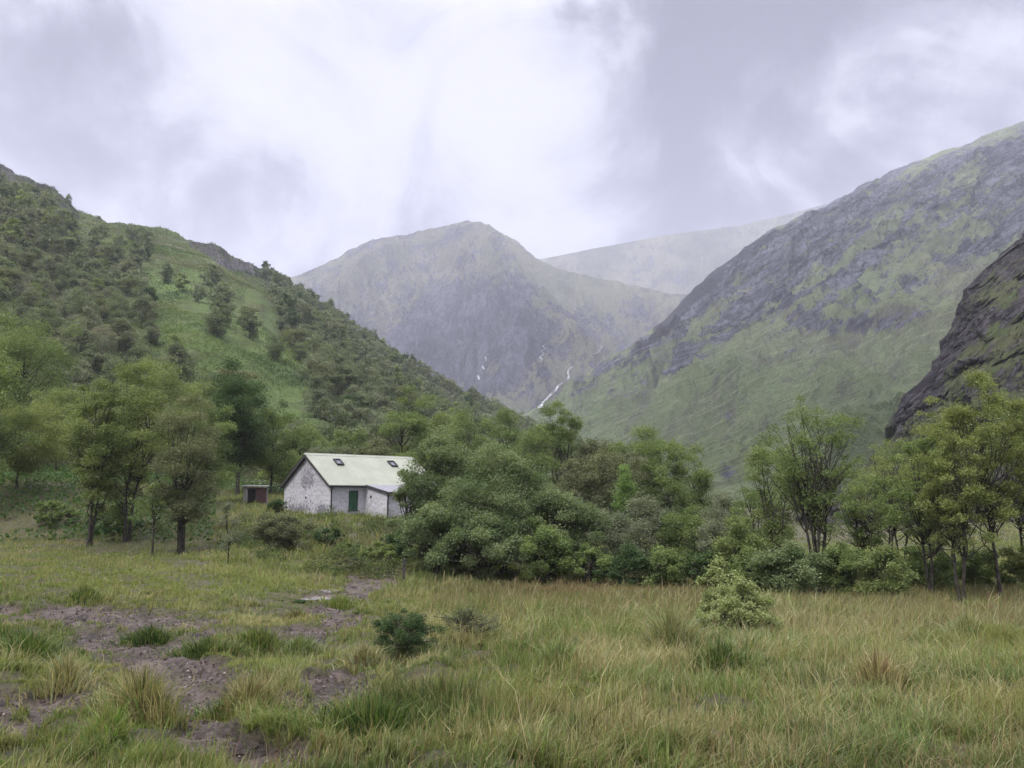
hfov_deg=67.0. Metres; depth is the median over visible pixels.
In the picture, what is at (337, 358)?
hillside birch
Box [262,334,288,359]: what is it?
hillside birch
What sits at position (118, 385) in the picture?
hillside birch
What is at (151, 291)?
hillside birch
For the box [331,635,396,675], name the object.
grass tussock
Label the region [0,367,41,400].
hillside birch
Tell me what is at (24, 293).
hillside birch
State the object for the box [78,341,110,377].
hillside birch
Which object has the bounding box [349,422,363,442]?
hillside birch
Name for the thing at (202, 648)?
grass tussock
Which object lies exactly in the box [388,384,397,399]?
hillside birch
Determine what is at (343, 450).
birch tree
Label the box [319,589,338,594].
path stone
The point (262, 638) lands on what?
grass tussock
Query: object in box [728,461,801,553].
birch tree
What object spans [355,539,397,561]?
shrub
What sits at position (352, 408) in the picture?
hillside birch
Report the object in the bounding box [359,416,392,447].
hillside birch
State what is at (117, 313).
hillside birch
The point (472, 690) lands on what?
grass tussock
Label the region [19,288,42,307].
hillside birch
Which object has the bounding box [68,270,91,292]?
hillside birch
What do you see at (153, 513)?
young tree
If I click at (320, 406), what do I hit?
hillside birch
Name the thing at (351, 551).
bank scrub
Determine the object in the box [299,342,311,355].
hillside birch
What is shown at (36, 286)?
hillside birch
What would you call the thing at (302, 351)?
hillside birch
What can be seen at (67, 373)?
hillside birch
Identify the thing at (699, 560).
shrub
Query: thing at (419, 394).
hillside birch
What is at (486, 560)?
willow tree
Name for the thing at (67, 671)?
grass tussock
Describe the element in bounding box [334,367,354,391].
hillside birch
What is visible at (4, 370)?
birch tree
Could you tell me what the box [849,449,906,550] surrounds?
birch tree
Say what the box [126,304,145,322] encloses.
hillside birch
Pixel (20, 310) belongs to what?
hillside birch
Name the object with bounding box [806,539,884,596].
shrub
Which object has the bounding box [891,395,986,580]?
birch tree
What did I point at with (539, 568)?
willow tree
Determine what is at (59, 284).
hillside birch
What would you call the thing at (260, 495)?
door
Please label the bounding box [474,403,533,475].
birch tree
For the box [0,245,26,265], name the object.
hillside birch
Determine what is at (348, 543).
shrub
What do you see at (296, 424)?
hillside birch
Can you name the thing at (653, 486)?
birch tree
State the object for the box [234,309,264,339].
hillside birch
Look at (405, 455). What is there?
birch tree
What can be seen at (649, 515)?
shrub
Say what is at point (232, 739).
path gravel
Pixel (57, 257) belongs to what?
hillside birch
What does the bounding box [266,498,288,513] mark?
shrub
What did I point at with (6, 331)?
hillside birch
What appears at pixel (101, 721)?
grass tussock
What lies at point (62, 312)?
hillside birch
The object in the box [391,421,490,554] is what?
willow tree
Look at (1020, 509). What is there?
birch tree
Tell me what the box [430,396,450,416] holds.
hillside birch
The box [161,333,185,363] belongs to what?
hillside birch
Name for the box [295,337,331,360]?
hillside birch
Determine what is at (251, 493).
shed
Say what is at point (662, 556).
shrub
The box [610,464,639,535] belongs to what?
young tree
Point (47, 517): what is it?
shrub
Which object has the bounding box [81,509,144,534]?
shrub
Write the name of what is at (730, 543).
shrub
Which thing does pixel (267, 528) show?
shrub
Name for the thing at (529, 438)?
birch tree
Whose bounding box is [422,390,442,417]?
hillside birch
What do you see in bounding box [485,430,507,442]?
hillside birch
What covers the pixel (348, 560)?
shrub
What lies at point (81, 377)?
hillside birch
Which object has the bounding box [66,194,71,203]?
skyline tree
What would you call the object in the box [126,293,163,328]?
hillside birch
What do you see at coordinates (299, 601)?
shrub
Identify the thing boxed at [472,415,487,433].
hillside birch
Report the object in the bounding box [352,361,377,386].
hillside birch
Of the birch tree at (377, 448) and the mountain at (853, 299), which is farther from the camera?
the mountain at (853, 299)
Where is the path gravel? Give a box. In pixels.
[0,594,423,765]
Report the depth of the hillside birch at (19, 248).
224.79 m
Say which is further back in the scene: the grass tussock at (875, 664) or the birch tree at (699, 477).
the birch tree at (699, 477)
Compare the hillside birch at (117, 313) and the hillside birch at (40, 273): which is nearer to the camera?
the hillside birch at (117, 313)
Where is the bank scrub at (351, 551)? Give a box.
[216,505,413,580]
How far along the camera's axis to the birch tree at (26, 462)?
61.56 m
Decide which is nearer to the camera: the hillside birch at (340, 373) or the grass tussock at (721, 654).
the grass tussock at (721, 654)
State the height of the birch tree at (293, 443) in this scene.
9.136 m
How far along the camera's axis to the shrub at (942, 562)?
35.87 m
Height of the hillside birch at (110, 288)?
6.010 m
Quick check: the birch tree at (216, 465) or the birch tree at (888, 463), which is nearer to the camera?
the birch tree at (888, 463)
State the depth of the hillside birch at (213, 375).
129.43 m
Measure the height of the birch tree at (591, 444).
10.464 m
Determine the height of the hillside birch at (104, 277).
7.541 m
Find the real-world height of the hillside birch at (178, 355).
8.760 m
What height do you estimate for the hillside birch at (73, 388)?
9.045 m
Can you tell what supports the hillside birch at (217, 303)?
on the wooded hillside
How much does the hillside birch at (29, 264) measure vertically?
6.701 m
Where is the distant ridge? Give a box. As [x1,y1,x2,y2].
[540,203,829,293]
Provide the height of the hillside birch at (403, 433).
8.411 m
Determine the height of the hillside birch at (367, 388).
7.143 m
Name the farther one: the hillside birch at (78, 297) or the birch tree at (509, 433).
the hillside birch at (78, 297)
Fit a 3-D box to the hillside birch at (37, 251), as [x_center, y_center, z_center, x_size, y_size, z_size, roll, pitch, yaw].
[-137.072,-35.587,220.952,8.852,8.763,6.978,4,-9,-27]
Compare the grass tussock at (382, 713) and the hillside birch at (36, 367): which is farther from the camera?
the hillside birch at (36, 367)
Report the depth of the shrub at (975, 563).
36.78 m
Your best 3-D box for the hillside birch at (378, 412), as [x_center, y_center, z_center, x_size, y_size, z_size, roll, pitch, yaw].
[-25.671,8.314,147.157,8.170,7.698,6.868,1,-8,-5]
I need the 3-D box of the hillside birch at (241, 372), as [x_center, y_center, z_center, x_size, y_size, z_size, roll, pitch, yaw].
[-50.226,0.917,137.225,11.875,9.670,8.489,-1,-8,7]
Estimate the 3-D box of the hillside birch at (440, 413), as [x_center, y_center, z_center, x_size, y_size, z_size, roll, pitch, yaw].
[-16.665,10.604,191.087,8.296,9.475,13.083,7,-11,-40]
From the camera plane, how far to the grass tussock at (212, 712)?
9.13 m
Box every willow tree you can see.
[384,462,438,548]
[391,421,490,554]
[393,491,468,574]
[421,506,532,579]
[432,437,584,575]
[435,441,480,549]
[515,513,581,582]
[518,482,614,577]
[557,541,621,584]
[750,396,875,593]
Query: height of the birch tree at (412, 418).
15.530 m
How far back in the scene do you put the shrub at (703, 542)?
43.06 m
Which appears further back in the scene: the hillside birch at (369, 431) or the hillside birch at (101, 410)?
the hillside birch at (369, 431)
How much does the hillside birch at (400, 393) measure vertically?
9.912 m
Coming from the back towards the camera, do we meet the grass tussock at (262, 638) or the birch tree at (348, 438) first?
the birch tree at (348, 438)
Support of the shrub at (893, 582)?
on the meadow ground at (252, 739)
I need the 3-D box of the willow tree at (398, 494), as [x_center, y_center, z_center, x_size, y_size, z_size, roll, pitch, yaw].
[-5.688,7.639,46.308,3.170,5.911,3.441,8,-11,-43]
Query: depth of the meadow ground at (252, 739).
17.24 m
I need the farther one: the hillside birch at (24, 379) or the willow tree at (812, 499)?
the hillside birch at (24, 379)
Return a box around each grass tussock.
[0,622,69,645]
[0,626,87,663]
[12,643,117,704]
[56,584,106,607]
[56,693,150,748]
[67,652,228,740]
[89,622,196,648]
[143,634,262,659]
[176,689,268,721]
[190,624,315,654]
[195,666,313,722]
[244,683,492,754]
[249,631,335,657]
[274,607,315,619]
[302,593,365,610]
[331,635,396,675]
[339,662,572,722]
[500,635,615,673]
[613,601,734,650]
[669,631,795,675]
[716,625,775,656]
[825,637,929,696]
[923,605,993,638]
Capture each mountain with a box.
[291,220,688,414]
[523,121,1023,508]
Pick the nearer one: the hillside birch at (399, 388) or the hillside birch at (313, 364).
the hillside birch at (313, 364)
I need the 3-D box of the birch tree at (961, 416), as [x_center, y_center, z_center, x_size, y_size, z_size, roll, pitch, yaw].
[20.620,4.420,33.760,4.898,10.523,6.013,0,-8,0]
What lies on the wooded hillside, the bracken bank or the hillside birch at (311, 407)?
the hillside birch at (311, 407)
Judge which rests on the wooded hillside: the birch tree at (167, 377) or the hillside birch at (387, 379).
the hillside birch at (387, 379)
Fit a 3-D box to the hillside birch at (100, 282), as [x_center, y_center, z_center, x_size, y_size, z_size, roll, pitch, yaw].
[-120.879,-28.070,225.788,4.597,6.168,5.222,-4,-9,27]
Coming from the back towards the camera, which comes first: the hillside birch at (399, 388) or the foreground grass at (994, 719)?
the hillside birch at (399, 388)
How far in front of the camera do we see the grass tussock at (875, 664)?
10.20 m
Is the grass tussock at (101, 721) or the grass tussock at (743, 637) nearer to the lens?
the grass tussock at (101, 721)
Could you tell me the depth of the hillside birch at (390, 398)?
179.71 m
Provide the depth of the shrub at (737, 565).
34.90 m
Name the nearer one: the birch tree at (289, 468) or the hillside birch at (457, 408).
the birch tree at (289, 468)
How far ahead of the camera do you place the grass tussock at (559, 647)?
12.51 m
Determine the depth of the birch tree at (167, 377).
88.27 m
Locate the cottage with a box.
[280,453,425,517]
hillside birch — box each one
[0,242,10,249]
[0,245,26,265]
[0,255,26,285]
[0,262,22,296]
[0,276,17,292]
[0,280,15,311]
[0,298,31,332]
[0,325,31,350]
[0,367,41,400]
[11,303,31,328]
[12,354,46,377]
[14,244,24,261]
[14,252,37,271]
[16,286,43,306]
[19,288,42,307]
[20,246,50,271]
[23,297,67,334]
[25,371,64,404]
[28,276,57,299]
[30,269,51,287]
[31,282,47,304]
[31,380,87,432]
[33,255,64,277]
[34,297,63,323]
[37,362,77,388]
[39,252,66,272]
[52,275,69,294]
[53,263,83,285]
[55,288,87,314]
[56,339,94,381]
[57,300,73,317]
[57,316,101,348]
[62,277,96,304]
[64,284,102,319]
[66,303,103,334]
[67,365,111,400]
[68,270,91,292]
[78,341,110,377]
[88,384,142,447]
[89,373,153,409]
[90,277,107,294]
[91,270,116,289]
[91,292,120,323]
[97,353,133,390]
[100,286,118,293]
[101,290,140,317]
[104,307,129,327]
[107,314,139,349]
[118,277,141,296]
[119,342,154,372]
[120,287,143,305]
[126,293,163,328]
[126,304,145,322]
[129,309,154,325]
[133,278,150,296]
[139,287,158,301]
[141,317,163,344]
[152,395,205,446]
[157,339,200,379]
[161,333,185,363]
[186,372,221,396]
[198,307,232,337]
[207,293,236,324]
[214,363,260,396]
[214,409,274,466]
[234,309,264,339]
[236,304,261,321]
[242,392,258,415]
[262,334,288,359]
[277,329,292,348]
[281,417,311,441]
[282,328,310,352]
[290,343,307,361]
[292,354,339,384]
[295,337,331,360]
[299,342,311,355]
[301,387,331,417]
[302,369,327,393]
[306,358,333,386]
[311,343,339,358]
[311,408,365,445]
[314,396,344,422]
[316,423,341,453]
[321,401,350,424]
[327,341,344,360]
[327,360,364,393]
[330,350,352,371]
[333,399,364,421]
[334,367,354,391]
[339,394,366,418]
[340,384,365,401]
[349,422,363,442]
[351,390,377,420]
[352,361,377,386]
[357,410,396,431]
[359,405,392,430]
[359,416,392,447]
[360,382,377,396]
[360,382,393,410]
[363,413,408,451]
[369,393,407,413]
[376,368,393,385]
[383,396,406,412]
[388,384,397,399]
[393,402,406,418]
[393,412,412,441]
[394,384,420,411]
[394,385,414,399]
[408,389,432,414]
[414,404,434,423]
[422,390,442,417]
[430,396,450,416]
[430,410,453,420]
[448,405,470,419]
[471,417,488,435]
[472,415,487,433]
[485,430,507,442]
[531,457,562,484]
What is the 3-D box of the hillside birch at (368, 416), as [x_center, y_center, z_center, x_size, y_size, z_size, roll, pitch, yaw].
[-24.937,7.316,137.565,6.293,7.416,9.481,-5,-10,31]
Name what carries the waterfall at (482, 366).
on the central mountain at (458, 302)
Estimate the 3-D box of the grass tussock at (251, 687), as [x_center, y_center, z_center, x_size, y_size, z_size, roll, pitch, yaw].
[-3.070,3.722,9.070,1.452,0.743,1.804,0,-8,0]
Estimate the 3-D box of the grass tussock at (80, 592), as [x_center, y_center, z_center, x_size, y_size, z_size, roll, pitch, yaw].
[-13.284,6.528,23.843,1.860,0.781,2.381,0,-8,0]
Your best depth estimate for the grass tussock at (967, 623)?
17.78 m
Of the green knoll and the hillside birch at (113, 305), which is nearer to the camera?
the hillside birch at (113, 305)
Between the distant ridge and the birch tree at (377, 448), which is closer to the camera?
the birch tree at (377, 448)
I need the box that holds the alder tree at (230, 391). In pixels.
[193,352,292,494]
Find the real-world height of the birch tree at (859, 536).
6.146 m
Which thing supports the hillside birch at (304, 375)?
on the wooded hillside
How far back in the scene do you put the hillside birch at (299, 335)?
227.26 m
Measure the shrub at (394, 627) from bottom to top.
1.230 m
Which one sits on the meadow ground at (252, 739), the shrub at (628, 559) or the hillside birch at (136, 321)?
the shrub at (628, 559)
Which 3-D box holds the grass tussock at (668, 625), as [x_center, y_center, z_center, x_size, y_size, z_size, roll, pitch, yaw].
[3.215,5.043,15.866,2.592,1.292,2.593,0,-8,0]
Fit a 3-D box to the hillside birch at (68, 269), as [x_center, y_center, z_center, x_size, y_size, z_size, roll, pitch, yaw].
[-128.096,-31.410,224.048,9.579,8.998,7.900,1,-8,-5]
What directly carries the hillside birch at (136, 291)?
on the wooded hillside
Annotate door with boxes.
[255,488,266,502]
[348,490,358,510]
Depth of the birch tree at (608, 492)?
60.94 m
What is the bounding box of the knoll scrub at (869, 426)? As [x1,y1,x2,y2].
[797,390,907,481]
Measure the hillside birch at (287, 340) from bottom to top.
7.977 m
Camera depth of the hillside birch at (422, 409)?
183.85 m
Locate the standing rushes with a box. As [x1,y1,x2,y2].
[428,575,1023,631]
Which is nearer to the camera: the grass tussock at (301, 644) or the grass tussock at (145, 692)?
the grass tussock at (145, 692)
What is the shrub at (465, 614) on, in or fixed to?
on the meadow ground at (252, 739)
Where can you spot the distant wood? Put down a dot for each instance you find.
(333, 321)
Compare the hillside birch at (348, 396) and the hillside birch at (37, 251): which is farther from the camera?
the hillside birch at (37, 251)
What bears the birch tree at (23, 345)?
on the meadow ground at (252, 739)
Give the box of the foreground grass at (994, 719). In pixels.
[0,585,1023,767]
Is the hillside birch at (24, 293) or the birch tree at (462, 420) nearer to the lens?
the birch tree at (462, 420)
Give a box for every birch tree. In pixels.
[0,290,92,439]
[0,338,59,477]
[0,392,78,488]
[22,378,97,476]
[54,369,153,545]
[81,353,195,541]
[109,347,208,467]
[139,392,232,553]
[165,397,244,498]
[167,376,221,465]
[241,404,314,493]
[255,446,307,484]
[275,419,332,469]
[305,439,355,454]
[319,425,372,454]
[349,434,395,455]
[366,383,443,456]
[387,447,435,470]
[398,407,460,471]
[434,419,478,473]
[440,402,510,472]
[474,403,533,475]
[508,420,567,491]
[532,396,590,527]
[551,456,610,513]
[565,436,629,511]
[576,445,653,515]
[587,418,674,532]
[626,434,690,540]
[647,437,720,530]
[736,439,812,569]
[819,472,906,574]
[847,434,928,569]
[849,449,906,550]
[878,432,975,596]
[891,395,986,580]
[899,419,1008,603]
[925,364,1023,599]
[967,390,1023,551]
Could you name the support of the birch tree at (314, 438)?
on the meadow ground at (252, 739)
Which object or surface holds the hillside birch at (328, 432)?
on the wooded hillside
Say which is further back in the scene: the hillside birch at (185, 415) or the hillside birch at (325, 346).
the hillside birch at (325, 346)
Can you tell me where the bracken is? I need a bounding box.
[0,164,488,479]
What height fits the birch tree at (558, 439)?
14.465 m
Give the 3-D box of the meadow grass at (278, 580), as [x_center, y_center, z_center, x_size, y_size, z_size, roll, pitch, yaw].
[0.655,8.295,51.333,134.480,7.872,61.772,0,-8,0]
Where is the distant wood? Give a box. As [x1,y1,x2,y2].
[0,172,637,468]
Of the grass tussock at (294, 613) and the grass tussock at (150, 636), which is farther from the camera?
the grass tussock at (294, 613)
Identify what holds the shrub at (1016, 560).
on the meadow ground at (252, 739)
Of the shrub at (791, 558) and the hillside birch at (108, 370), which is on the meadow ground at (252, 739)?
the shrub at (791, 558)
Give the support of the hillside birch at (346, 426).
on the wooded hillside
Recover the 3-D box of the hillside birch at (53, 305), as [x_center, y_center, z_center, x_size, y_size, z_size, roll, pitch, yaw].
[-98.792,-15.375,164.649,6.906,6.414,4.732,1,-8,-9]
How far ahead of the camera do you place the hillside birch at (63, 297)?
193.42 m
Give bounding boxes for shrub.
[32,498,80,526]
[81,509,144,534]
[249,508,319,549]
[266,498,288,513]
[289,599,307,602]
[313,527,344,543]
[329,541,360,552]
[336,555,368,568]
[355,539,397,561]
[371,605,452,657]
[374,527,415,558]
[432,604,502,642]
[568,501,644,573]
[591,537,653,589]
[608,488,678,573]
[637,539,694,589]
[648,497,718,574]
[676,516,750,575]
[679,546,733,590]
[691,487,764,542]
[691,570,783,631]
[692,553,739,626]
[702,510,773,577]
[725,541,773,591]
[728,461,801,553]
[741,537,837,595]
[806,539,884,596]
[842,537,919,595]
[889,542,958,592]
[940,541,1017,589]
[993,541,1023,589]
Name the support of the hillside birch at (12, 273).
on the wooded hillside
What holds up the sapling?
on the meadow ground at (252, 739)
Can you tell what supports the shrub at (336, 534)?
on the meadow ground at (252, 739)
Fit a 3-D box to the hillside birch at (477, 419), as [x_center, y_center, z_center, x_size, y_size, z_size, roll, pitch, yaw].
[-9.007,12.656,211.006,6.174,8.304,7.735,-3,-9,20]
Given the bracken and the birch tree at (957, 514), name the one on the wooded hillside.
the bracken
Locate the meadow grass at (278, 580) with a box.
[0,473,1023,626]
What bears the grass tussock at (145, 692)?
on the meadow ground at (252, 739)
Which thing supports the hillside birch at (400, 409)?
on the wooded hillside
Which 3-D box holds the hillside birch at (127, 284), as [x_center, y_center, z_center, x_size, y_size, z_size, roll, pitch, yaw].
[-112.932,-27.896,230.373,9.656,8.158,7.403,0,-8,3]
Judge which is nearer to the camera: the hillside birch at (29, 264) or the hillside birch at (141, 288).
the hillside birch at (29, 264)
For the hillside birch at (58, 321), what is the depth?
153.63 m
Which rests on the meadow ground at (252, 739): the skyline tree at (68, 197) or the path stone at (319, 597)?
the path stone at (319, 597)
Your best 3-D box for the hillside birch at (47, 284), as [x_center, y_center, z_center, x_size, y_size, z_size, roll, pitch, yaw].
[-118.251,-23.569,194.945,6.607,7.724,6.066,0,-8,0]
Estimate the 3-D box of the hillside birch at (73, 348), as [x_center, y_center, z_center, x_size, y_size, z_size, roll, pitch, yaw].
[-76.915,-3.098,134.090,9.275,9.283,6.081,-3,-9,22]
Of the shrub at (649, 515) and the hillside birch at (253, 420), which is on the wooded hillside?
the hillside birch at (253, 420)
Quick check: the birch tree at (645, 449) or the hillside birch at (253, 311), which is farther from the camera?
the hillside birch at (253, 311)
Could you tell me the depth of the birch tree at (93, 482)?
47.40 m
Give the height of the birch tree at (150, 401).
12.610 m
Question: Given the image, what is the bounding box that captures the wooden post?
[402,558,405,580]
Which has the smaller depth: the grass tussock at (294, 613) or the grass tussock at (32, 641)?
the grass tussock at (32, 641)
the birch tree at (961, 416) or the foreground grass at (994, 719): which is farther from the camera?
the birch tree at (961, 416)
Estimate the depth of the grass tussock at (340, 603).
26.80 m
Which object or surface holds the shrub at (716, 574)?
on the meadow ground at (252, 739)
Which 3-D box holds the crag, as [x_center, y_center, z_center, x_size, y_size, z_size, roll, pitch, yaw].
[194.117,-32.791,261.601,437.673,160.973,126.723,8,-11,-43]
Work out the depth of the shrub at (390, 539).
43.88 m
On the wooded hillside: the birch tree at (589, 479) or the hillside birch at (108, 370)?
the hillside birch at (108, 370)
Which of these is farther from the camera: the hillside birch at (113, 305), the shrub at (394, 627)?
the hillside birch at (113, 305)
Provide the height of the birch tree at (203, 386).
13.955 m
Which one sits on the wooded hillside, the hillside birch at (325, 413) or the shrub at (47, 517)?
the hillside birch at (325, 413)
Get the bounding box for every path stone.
[310,596,330,599]
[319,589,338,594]
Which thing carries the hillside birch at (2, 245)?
on the wooded hillside
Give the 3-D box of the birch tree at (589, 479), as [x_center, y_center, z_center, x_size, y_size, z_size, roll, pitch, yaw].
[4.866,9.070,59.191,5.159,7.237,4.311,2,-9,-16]
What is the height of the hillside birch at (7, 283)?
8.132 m
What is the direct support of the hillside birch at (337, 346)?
on the wooded hillside
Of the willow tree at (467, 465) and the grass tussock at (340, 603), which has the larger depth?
the willow tree at (467, 465)
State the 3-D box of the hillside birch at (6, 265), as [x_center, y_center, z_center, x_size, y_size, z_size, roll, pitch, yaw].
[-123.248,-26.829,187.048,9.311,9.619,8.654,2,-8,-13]
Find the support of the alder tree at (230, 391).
on the meadow ground at (252, 739)
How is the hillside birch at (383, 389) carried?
on the wooded hillside
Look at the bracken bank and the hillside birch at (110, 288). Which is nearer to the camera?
the bracken bank
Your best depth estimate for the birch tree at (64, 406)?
75.11 m
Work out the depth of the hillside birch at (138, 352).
147.53 m
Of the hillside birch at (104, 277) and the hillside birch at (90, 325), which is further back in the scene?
the hillside birch at (104, 277)
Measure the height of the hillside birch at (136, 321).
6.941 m
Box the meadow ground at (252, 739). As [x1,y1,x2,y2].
[0,465,1023,767]
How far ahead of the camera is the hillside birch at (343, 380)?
188.12 m
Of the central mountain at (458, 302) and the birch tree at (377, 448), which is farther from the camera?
the central mountain at (458, 302)
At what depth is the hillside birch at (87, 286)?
206.08 m
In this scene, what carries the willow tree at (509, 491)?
on the meadow ground at (252, 739)
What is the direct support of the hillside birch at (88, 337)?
on the wooded hillside
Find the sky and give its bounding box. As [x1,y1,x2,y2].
[0,0,1023,276]
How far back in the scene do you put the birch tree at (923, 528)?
33.94 m
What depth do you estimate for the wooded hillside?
225.05 m
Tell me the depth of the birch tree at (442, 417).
95.13 m
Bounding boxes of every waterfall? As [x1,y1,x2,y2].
[478,353,489,378]
[538,366,573,407]
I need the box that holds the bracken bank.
[0,461,284,542]
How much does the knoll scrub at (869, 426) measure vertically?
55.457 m
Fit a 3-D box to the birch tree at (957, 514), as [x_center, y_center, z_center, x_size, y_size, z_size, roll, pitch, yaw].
[18.000,5.377,31.561,3.527,8.067,3.546,0,-8,0]
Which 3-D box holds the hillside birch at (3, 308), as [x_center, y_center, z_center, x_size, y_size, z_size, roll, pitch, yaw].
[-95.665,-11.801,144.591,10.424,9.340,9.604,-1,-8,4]
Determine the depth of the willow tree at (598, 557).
38.92 m
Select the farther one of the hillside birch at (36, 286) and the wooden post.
the hillside birch at (36, 286)
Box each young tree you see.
[126,479,179,554]
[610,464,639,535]
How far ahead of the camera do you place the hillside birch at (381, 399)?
172.01 m
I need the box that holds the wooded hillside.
[0,164,694,512]
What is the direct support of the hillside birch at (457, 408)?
on the wooded hillside
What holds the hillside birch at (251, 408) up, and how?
on the wooded hillside
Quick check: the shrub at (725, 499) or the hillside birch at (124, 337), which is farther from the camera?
the hillside birch at (124, 337)
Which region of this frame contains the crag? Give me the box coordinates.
[793,233,1023,525]
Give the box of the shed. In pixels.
[242,485,269,502]
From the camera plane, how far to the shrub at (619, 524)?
42.43 m
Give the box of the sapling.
[215,499,245,565]
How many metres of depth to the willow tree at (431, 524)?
40.15 m
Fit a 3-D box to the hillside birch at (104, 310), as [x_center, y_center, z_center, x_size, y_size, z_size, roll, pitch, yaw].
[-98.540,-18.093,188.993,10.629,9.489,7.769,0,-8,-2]
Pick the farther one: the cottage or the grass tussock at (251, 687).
the cottage
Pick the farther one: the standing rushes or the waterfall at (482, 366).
the waterfall at (482, 366)
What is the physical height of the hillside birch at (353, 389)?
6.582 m
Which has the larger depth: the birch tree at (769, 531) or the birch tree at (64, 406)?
the birch tree at (64, 406)
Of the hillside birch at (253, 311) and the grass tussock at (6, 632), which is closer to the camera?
the grass tussock at (6, 632)
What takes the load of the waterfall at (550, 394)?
on the central mountain at (458, 302)
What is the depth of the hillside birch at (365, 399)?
166.62 m
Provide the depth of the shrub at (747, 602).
19.77 m
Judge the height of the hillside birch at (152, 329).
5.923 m
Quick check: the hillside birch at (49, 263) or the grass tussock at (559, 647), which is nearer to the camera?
the grass tussock at (559, 647)
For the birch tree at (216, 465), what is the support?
on the meadow ground at (252, 739)
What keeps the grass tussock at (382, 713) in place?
on the meadow ground at (252, 739)
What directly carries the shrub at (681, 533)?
on the meadow ground at (252, 739)
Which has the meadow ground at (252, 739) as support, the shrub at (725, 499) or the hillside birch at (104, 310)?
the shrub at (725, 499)
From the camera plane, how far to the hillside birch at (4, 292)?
161.88 m
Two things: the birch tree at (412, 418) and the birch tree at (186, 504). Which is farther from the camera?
the birch tree at (412, 418)
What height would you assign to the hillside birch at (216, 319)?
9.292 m
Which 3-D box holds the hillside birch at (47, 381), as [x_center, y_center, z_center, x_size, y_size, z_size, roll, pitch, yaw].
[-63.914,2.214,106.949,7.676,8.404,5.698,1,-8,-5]
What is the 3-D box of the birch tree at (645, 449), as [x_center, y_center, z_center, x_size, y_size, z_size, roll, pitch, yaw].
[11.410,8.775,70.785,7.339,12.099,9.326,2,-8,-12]
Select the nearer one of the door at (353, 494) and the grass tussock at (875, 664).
the grass tussock at (875, 664)
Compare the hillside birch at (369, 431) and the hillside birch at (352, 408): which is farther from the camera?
the hillside birch at (352, 408)
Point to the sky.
(294, 136)
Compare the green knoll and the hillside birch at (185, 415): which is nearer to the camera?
the hillside birch at (185, 415)
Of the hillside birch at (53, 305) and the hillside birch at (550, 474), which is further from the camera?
the hillside birch at (53, 305)
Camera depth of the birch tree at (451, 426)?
75.60 m
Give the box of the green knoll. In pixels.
[791,392,903,499]
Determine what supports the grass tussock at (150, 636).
on the meadow ground at (252, 739)
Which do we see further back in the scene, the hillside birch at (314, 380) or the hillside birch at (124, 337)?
the hillside birch at (314, 380)
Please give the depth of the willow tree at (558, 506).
41.86 m

